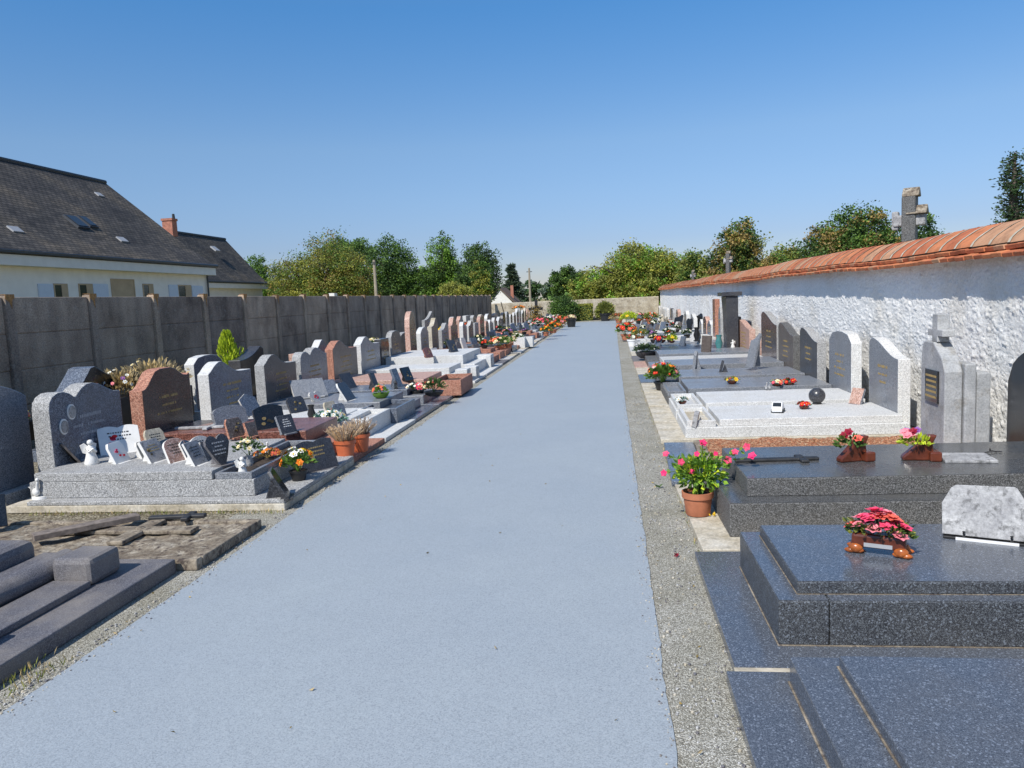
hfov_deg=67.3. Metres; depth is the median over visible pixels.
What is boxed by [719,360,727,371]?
memorial plaque
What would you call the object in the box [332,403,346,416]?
memorial plaque
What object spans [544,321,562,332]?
flower pot
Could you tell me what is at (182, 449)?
memorial plaque
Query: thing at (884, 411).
grave
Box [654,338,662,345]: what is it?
memorial plaque
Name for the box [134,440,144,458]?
memorial plaque
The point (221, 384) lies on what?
grave
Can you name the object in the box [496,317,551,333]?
grave
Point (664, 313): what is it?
grave
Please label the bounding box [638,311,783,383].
grave
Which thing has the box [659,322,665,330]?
memorial plaque
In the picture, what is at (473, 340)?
memorial plaque
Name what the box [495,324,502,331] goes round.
bouquet
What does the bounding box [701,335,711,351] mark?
memorial plaque
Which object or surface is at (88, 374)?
headstone
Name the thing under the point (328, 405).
memorial plaque
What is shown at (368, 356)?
grave
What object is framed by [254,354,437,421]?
grave
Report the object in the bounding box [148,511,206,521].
metal cross
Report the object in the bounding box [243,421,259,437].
memorial plaque
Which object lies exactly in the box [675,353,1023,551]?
grave
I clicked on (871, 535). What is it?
flower box
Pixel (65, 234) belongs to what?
house
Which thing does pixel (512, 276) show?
pine tree
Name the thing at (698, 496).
flower pot
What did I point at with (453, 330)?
grave
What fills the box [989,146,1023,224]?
pine tree
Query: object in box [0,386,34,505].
headstone
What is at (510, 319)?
grave
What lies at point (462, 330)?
grave
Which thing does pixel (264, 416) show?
memorial plaque
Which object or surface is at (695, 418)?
memorial plaque
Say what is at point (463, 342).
memorial plaque
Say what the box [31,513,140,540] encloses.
plank
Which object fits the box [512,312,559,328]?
grave
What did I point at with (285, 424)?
memorial plaque
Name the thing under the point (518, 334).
flower pot
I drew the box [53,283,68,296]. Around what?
window
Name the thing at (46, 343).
concrete wall
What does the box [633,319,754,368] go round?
grave
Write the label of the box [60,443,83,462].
memorial plaque
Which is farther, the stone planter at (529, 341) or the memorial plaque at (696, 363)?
the stone planter at (529, 341)
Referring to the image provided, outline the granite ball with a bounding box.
[809,388,825,404]
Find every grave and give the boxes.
[0,519,261,570]
[0,540,175,684]
[6,382,353,512]
[129,367,384,462]
[197,361,414,441]
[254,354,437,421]
[292,347,452,406]
[325,341,456,397]
[353,337,485,383]
[374,330,502,375]
[404,311,508,364]
[416,327,513,360]
[427,318,519,356]
[438,323,525,353]
[448,317,529,349]
[459,322,510,343]
[466,320,536,344]
[473,322,538,341]
[477,316,541,340]
[484,321,545,338]
[487,320,546,336]
[491,318,549,334]
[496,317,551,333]
[500,312,548,331]
[504,311,550,330]
[509,314,557,329]
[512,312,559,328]
[515,308,560,327]
[518,308,520,322]
[521,310,563,325]
[523,308,565,324]
[622,307,665,322]
[625,310,689,333]
[627,307,668,321]
[627,319,702,341]
[629,299,719,348]
[630,307,723,351]
[630,329,694,338]
[630,342,723,355]
[631,291,741,361]
[631,309,680,326]
[632,309,675,323]
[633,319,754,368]
[635,320,712,345]
[636,341,762,374]
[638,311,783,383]
[641,322,804,394]
[643,316,709,335]
[645,327,831,408]
[650,330,864,424]
[655,337,919,443]
[664,314,990,485]
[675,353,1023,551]
[691,313,697,328]
[695,524,1023,671]
[726,656,1023,767]
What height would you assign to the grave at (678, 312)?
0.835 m
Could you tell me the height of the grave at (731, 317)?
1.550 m
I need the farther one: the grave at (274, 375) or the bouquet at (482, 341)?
the bouquet at (482, 341)
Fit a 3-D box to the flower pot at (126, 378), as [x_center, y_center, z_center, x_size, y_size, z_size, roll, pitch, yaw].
[-5.040,0.195,9.979,0.866,0.884,0.862,-2,6,7]
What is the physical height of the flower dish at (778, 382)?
0.117 m
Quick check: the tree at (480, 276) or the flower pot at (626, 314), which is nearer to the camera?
the flower pot at (626, 314)
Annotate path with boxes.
[0,321,677,767]
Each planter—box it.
[337,408,390,434]
[362,399,414,422]
[432,373,472,395]
[513,337,525,347]
[521,336,533,346]
[566,315,576,326]
[595,300,614,320]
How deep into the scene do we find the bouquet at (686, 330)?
22.03 m
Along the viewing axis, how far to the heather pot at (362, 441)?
8.15 m
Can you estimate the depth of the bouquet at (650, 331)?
22.58 m
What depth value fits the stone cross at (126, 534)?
5.48 m
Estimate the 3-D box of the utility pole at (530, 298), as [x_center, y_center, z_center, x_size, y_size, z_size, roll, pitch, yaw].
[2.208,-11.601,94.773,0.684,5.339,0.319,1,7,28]
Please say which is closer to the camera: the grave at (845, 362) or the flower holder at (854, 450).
the flower holder at (854, 450)
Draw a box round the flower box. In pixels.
[842,506,918,558]
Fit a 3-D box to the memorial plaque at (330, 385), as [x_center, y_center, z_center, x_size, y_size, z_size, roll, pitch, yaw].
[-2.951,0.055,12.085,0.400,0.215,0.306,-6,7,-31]
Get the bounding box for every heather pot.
[323,421,362,457]
[344,417,376,451]
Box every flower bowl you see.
[371,383,389,398]
[405,381,427,393]
[420,377,447,396]
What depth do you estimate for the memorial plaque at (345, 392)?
10.93 m
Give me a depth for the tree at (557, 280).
98.23 m
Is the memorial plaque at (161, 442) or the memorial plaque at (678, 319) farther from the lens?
the memorial plaque at (678, 319)
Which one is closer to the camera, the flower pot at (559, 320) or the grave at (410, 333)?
the grave at (410, 333)
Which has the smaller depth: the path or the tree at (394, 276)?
the path
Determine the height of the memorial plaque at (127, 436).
0.262 m
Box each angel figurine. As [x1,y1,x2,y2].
[80,440,99,464]
[234,457,246,471]
[659,314,667,327]
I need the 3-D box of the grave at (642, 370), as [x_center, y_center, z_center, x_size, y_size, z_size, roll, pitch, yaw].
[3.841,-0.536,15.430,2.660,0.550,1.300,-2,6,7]
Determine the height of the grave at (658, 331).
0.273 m
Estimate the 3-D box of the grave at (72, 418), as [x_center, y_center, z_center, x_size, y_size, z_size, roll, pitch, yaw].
[-2.956,0.463,7.097,2.470,0.995,1.700,-2,6,7]
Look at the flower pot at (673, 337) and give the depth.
19.77 m
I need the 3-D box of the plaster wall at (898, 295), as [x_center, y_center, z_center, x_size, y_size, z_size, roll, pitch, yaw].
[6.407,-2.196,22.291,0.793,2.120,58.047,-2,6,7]
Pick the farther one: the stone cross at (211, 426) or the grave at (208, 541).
the stone cross at (211, 426)
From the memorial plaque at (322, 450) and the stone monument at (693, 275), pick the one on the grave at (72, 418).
the memorial plaque at (322, 450)
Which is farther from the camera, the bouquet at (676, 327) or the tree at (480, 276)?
the tree at (480, 276)
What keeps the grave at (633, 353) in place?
on the cemetery ground
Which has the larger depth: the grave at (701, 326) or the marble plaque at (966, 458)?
the grave at (701, 326)
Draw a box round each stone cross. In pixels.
[58,519,198,544]
[174,424,224,430]
[734,454,818,462]
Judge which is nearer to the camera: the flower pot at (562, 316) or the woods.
the flower pot at (562, 316)
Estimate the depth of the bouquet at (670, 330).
22.29 m
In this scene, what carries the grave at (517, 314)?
on the cemetery ground
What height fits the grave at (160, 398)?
1.020 m
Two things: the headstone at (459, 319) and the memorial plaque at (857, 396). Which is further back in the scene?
the headstone at (459, 319)
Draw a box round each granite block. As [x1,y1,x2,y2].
[455,368,470,373]
[464,365,479,378]
[474,353,493,366]
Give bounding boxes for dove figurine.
[28,478,45,499]
[765,382,770,390]
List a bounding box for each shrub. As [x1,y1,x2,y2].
[436,281,477,295]
[544,293,580,317]
[593,303,615,319]
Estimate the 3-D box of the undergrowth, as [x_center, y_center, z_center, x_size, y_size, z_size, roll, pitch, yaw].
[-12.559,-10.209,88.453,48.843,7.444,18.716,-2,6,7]
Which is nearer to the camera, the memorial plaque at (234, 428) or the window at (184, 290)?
the memorial plaque at (234, 428)
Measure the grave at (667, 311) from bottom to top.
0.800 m
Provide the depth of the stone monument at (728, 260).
24.96 m
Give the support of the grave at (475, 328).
on the cemetery ground
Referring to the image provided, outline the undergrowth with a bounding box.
[267,265,580,300]
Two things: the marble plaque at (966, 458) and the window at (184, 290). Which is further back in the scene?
the window at (184, 290)
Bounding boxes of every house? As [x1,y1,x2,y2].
[0,157,218,296]
[161,214,268,296]
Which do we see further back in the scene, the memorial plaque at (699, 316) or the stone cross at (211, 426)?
the memorial plaque at (699, 316)
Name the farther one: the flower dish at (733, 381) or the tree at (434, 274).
the tree at (434, 274)
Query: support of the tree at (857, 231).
on the ground
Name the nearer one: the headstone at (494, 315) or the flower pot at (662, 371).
the flower pot at (662, 371)
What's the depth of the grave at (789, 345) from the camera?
12.63 m
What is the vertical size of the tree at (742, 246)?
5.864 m
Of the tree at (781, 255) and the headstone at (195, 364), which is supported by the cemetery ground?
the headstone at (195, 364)
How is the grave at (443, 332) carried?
on the cemetery ground
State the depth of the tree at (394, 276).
72.43 m
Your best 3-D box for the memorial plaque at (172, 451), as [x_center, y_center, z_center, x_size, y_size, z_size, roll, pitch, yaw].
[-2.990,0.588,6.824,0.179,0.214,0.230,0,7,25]
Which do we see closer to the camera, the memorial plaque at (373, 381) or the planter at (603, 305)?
the memorial plaque at (373, 381)
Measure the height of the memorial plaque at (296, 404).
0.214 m
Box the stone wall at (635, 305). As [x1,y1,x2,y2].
[491,296,658,319]
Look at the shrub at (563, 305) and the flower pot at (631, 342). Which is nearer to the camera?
the flower pot at (631, 342)
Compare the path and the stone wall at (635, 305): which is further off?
the stone wall at (635, 305)
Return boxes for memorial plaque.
[0,494,7,526]
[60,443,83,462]
[97,424,140,455]
[106,441,131,463]
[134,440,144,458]
[137,438,166,463]
[143,428,165,440]
[158,438,167,446]
[162,438,185,463]
[178,440,188,459]
[182,440,208,466]
[190,436,205,442]
[199,441,211,460]
[203,434,234,467]
[211,405,248,424]
[224,417,244,439]
[238,394,259,416]
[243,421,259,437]
[252,404,283,430]
[266,467,293,500]
[274,414,297,434]
[286,396,307,413]
[289,378,327,398]
[293,437,338,473]
[308,391,320,401]
[323,379,338,393]
[323,401,334,413]
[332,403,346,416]
[336,382,355,400]
[338,372,356,388]
[368,372,377,388]
[389,368,404,387]
[399,366,413,380]
[422,348,432,357]
[446,340,457,352]
[455,342,461,348]
[460,337,467,348]
[469,337,477,347]
[472,344,481,353]
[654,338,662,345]
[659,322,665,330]
[673,315,683,326]
[679,336,685,345]
[686,318,693,329]
[690,332,694,341]
[691,411,701,427]
[692,351,700,368]
[696,313,702,326]
[697,334,705,343]
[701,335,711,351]
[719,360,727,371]
[745,333,761,367]
[771,402,784,412]
[848,387,865,404]
[942,485,1023,546]
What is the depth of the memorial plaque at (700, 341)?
20.16 m
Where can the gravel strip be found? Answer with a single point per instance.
(718, 746)
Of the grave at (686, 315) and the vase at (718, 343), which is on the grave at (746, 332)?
the vase at (718, 343)
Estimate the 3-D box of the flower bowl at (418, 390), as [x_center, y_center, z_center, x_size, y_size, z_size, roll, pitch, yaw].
[-1.533,0.063,12.290,0.384,0.227,0.391,-2,6,7]
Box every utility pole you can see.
[373,260,377,295]
[528,268,531,301]
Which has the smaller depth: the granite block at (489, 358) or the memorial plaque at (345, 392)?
the memorial plaque at (345, 392)
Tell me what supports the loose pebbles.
on the gravel strip
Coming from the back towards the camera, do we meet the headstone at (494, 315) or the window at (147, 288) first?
the headstone at (494, 315)
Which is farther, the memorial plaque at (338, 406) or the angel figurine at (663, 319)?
the angel figurine at (663, 319)
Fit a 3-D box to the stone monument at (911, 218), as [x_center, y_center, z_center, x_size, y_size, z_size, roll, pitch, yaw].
[5.587,-1.288,10.824,0.445,2.894,0.287,2,8,36]
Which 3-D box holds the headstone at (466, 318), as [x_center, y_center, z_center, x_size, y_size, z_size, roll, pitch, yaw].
[-2.018,-2.556,34.341,0.400,0.995,1.132,-2,6,7]
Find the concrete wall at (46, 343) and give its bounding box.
[0,294,491,419]
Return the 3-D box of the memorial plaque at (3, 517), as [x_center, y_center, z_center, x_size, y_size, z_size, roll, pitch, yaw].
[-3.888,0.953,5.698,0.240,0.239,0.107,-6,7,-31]
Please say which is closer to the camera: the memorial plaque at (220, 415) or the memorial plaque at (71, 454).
the memorial plaque at (71, 454)
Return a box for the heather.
[119,356,194,414]
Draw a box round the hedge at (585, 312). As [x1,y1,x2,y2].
[575,303,592,320]
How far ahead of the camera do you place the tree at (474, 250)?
69.62 m
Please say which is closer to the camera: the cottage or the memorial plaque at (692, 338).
the memorial plaque at (692, 338)
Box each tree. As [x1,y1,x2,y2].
[244,253,279,295]
[260,225,382,295]
[316,235,377,263]
[364,232,426,295]
[415,230,462,295]
[451,240,505,300]
[501,262,526,301]
[547,264,584,297]
[562,237,686,303]
[673,247,712,282]
[701,216,773,277]
[749,238,805,269]
[794,199,900,258]
[891,212,944,240]
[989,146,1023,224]
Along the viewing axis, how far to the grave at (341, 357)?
13.87 m
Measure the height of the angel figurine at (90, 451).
0.222 m
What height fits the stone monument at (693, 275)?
2.612 m
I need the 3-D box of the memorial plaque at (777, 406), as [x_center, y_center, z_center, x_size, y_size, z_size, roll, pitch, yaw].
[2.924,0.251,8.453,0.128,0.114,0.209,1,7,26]
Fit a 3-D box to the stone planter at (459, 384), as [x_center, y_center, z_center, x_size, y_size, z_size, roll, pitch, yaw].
[-1.027,0.004,13.379,0.500,0.260,1.100,-2,6,7]
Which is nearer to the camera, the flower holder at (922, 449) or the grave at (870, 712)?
the grave at (870, 712)
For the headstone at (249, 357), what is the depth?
13.37 m
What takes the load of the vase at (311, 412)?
on the grave at (221, 384)
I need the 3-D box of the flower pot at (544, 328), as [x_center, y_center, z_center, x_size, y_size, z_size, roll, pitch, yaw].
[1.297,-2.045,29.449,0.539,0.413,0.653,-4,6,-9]
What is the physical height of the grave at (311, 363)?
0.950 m
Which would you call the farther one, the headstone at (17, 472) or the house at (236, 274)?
the house at (236, 274)
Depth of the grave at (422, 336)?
20.35 m
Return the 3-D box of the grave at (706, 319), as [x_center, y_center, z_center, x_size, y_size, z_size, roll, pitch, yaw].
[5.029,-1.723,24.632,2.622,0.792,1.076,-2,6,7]
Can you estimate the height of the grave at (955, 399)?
1.310 m
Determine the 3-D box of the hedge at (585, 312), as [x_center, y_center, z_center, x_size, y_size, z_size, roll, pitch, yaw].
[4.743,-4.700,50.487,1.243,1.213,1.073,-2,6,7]
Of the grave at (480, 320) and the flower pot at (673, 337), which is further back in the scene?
the grave at (480, 320)
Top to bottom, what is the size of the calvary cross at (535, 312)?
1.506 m
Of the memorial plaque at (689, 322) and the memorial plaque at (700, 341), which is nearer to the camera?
the memorial plaque at (700, 341)
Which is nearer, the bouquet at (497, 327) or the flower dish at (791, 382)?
the flower dish at (791, 382)
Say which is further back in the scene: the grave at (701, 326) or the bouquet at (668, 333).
the grave at (701, 326)
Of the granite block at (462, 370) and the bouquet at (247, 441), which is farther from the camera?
the granite block at (462, 370)
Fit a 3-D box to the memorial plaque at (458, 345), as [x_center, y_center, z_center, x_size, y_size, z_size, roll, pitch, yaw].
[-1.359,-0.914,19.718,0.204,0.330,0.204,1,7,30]
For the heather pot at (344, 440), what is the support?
on the grave at (160, 398)
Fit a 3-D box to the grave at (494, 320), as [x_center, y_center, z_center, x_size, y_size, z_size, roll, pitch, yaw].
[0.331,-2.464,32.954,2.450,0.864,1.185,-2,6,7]
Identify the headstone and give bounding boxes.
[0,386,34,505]
[32,366,114,461]
[184,354,221,419]
[228,346,263,399]
[311,340,326,352]
[400,332,405,352]
[422,311,432,327]
[456,316,462,337]
[462,315,469,321]
[470,315,476,322]
[484,314,490,320]
[491,313,497,319]
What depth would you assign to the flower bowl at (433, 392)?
11.98 m
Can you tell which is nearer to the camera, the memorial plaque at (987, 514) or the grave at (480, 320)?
the memorial plaque at (987, 514)
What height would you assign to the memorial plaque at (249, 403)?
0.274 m
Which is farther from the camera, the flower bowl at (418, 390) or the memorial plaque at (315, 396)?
the flower bowl at (418, 390)
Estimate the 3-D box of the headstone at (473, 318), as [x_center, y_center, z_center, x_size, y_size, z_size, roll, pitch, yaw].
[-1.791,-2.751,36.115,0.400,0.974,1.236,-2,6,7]
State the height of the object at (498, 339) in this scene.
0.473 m
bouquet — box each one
[231,435,266,466]
[478,339,490,348]
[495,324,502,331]
[520,327,528,334]
[645,329,657,338]
[647,332,658,342]
[664,329,676,333]
[664,332,676,341]
[672,324,680,331]
[680,328,691,337]
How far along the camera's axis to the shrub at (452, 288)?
57.92 m
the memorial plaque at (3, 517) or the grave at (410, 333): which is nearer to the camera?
the memorial plaque at (3, 517)
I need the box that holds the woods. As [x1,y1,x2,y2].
[492,262,759,301]
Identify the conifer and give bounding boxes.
[216,329,244,365]
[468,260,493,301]
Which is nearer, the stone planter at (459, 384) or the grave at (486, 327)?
the stone planter at (459, 384)
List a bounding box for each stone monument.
[690,270,695,279]
[723,251,733,272]
[892,187,928,241]
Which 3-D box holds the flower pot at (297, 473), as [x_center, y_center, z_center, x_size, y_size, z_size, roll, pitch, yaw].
[-1.896,0.701,6.795,0.353,0.303,0.321,-2,6,7]
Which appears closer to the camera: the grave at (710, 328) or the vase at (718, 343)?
the vase at (718, 343)
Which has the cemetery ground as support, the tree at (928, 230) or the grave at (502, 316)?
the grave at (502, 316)
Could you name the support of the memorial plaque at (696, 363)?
on the grave at (789, 345)
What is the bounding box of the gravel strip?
[0,320,751,767]
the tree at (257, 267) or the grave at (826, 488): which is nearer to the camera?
the grave at (826, 488)
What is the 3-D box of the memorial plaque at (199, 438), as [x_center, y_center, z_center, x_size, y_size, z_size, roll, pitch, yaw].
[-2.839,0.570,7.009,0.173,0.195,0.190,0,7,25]
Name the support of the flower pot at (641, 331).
on the grave at (706, 319)
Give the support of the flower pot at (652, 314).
on the grave
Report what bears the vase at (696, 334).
on the grave at (633, 353)
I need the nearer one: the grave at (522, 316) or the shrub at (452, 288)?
the grave at (522, 316)
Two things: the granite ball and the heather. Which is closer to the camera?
the granite ball
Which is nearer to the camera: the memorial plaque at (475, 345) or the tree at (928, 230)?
the memorial plaque at (475, 345)
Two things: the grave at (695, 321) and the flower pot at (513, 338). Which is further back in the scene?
the grave at (695, 321)
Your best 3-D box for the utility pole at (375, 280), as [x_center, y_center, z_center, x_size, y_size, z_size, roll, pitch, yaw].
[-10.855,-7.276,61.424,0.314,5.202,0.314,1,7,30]
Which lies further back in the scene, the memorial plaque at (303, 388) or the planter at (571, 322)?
the planter at (571, 322)
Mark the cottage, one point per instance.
(505, 295)
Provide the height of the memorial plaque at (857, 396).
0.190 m
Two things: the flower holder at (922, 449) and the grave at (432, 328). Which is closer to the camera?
the flower holder at (922, 449)
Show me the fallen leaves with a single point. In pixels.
(311, 689)
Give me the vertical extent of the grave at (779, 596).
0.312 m
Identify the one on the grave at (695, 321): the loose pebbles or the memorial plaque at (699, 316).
the memorial plaque at (699, 316)
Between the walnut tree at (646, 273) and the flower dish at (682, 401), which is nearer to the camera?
the flower dish at (682, 401)
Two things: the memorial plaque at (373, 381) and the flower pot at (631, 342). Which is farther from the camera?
the flower pot at (631, 342)
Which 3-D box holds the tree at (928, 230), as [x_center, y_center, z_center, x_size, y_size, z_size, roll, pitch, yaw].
[19.605,-5.889,37.409,3.177,5.198,2.764,-2,6,7]
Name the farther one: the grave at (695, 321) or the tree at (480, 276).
the tree at (480, 276)
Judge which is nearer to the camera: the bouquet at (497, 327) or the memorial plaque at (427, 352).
the memorial plaque at (427, 352)
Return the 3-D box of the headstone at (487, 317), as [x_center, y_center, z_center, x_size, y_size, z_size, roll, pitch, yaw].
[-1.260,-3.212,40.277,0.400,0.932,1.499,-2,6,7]
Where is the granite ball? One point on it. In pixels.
(817, 396)
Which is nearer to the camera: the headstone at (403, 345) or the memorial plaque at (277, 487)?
the memorial plaque at (277, 487)
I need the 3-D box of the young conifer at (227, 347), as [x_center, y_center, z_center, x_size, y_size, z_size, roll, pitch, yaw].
[-4.909,-0.317,13.522,0.674,1.315,0.959,-2,6,7]
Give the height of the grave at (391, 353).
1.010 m
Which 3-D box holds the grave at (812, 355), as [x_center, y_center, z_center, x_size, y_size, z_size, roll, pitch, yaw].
[3.321,-0.280,11.401,2.660,0.968,1.870,-2,6,7]
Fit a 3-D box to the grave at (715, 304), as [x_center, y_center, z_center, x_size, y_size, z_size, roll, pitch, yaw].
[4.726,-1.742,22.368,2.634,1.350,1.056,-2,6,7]
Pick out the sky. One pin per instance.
(553, 134)
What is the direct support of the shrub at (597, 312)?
on the cemetery ground
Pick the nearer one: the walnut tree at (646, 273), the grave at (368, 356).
the grave at (368, 356)
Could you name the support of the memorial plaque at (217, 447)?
on the grave at (72, 418)
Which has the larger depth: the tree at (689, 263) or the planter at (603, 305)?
the tree at (689, 263)
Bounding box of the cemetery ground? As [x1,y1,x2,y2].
[7,319,920,520]
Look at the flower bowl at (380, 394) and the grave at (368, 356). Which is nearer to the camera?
the flower bowl at (380, 394)
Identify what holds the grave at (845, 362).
on the cemetery ground
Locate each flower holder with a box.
[833,428,875,462]
[896,426,941,461]
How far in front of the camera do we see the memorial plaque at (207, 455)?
6.78 m
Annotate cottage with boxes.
[491,285,520,303]
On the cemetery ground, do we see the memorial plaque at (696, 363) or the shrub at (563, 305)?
the shrub at (563, 305)
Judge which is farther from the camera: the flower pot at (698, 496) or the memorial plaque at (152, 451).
the memorial plaque at (152, 451)
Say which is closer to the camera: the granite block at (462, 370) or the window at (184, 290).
the granite block at (462, 370)
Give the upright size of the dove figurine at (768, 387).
0.120 m
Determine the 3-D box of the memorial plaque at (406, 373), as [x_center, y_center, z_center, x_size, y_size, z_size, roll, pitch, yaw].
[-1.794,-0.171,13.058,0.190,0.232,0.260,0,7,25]
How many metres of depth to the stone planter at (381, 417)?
9.77 m
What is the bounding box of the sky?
[0,0,1023,298]
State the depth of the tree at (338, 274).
64.75 m
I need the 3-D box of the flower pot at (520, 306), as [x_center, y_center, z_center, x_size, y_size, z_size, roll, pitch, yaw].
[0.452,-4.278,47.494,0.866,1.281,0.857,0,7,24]
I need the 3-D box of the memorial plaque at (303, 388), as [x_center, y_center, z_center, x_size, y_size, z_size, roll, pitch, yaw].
[-3.031,0.076,11.469,0.500,0.284,0.334,-6,7,-31]
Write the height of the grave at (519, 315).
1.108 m
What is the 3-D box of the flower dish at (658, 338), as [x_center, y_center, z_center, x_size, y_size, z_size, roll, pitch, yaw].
[3.865,-1.181,19.981,0.348,0.236,0.394,2,8,36]
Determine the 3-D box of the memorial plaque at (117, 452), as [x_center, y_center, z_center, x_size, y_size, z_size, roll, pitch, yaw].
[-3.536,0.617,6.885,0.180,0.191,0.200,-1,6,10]
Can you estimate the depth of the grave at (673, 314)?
36.66 m
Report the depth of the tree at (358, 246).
80.48 m
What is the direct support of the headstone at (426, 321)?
on the cemetery ground
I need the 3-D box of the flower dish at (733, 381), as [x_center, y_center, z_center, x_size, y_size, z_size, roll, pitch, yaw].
[3.140,-0.059,10.966,0.195,0.120,0.217,-6,7,-25]
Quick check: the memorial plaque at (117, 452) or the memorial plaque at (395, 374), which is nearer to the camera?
the memorial plaque at (117, 452)
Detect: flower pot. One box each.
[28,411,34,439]
[103,366,139,424]
[278,446,318,481]
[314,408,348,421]
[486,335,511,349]
[500,335,516,347]
[511,305,525,309]
[513,333,523,336]
[532,316,548,325]
[539,326,552,335]
[543,316,554,321]
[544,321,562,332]
[554,318,567,326]
[556,315,567,323]
[608,312,622,322]
[615,323,636,339]
[618,311,637,322]
[626,333,638,345]
[628,329,646,338]
[632,343,659,357]
[643,312,658,323]
[643,362,680,390]
[661,439,756,516]
[665,334,678,342]
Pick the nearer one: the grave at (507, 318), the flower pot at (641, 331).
the flower pot at (641, 331)
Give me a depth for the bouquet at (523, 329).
29.28 m
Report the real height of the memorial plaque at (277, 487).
0.249 m
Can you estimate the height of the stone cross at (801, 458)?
0.028 m
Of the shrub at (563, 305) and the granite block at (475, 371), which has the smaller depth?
the granite block at (475, 371)
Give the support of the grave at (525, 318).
on the cemetery ground
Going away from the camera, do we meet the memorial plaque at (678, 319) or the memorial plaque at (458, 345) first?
the memorial plaque at (458, 345)
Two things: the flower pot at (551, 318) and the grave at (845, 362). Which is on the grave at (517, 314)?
the flower pot at (551, 318)
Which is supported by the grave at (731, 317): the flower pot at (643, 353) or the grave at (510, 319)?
the flower pot at (643, 353)
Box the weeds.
[1,384,699,707]
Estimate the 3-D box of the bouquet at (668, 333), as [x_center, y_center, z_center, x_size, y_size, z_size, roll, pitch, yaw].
[4.378,-1.307,21.307,0.400,0.296,0.361,-2,6,7]
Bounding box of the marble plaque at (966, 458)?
[942,453,997,462]
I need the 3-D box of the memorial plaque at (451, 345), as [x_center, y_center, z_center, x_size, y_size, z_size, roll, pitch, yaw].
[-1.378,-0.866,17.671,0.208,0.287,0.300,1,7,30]
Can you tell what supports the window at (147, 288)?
in the house at (65, 234)
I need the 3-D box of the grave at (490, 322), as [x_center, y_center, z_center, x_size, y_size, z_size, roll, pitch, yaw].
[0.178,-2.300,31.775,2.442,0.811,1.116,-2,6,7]
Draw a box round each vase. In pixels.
[307,404,315,416]
[693,327,699,340]
[715,335,722,347]
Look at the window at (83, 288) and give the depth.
32.25 m
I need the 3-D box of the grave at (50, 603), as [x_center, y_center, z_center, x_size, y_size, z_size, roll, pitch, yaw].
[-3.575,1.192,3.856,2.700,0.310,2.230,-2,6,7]
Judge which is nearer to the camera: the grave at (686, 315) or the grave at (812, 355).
the grave at (812, 355)
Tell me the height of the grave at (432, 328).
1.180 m
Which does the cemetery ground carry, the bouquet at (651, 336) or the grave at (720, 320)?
the grave at (720, 320)
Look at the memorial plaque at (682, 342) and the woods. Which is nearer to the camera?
the memorial plaque at (682, 342)
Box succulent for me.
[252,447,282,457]
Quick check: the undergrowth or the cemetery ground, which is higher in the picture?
the undergrowth
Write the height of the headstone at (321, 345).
0.941 m
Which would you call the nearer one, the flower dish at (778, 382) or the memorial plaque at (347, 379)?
the flower dish at (778, 382)
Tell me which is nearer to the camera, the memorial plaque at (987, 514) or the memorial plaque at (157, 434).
the memorial plaque at (987, 514)
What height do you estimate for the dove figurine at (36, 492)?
0.185 m
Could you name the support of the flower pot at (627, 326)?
on the grave at (701, 326)
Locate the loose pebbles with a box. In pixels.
[0,397,747,767]
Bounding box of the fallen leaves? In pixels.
[7,399,702,753]
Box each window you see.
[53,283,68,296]
[78,283,92,296]
[142,284,153,296]
[178,285,191,296]
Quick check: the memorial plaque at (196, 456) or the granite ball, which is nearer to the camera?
the memorial plaque at (196, 456)
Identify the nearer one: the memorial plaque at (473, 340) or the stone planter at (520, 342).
the memorial plaque at (473, 340)
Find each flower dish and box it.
[653,334,666,342]
[675,396,688,403]
[725,376,740,383]
[768,379,783,386]
[783,377,796,384]
[796,401,811,408]
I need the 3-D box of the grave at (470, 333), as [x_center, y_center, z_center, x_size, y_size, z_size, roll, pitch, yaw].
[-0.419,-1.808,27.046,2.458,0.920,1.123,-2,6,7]
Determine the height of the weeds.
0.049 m
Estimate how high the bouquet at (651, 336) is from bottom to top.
0.296 m
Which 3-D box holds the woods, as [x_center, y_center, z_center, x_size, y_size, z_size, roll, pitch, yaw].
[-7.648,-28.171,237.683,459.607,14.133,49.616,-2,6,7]
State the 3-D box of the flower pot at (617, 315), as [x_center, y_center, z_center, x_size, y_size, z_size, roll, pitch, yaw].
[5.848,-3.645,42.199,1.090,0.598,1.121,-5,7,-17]
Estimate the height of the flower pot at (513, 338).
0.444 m
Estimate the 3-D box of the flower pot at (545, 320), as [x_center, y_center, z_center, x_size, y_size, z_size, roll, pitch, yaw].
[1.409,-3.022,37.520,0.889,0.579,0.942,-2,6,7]
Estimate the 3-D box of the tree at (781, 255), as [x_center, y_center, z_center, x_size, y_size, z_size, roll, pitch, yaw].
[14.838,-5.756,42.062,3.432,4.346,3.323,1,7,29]
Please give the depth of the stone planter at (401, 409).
10.56 m
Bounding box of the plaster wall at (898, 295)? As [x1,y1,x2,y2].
[658,219,1023,441]
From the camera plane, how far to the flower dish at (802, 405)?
8.54 m
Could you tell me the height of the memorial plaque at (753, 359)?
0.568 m

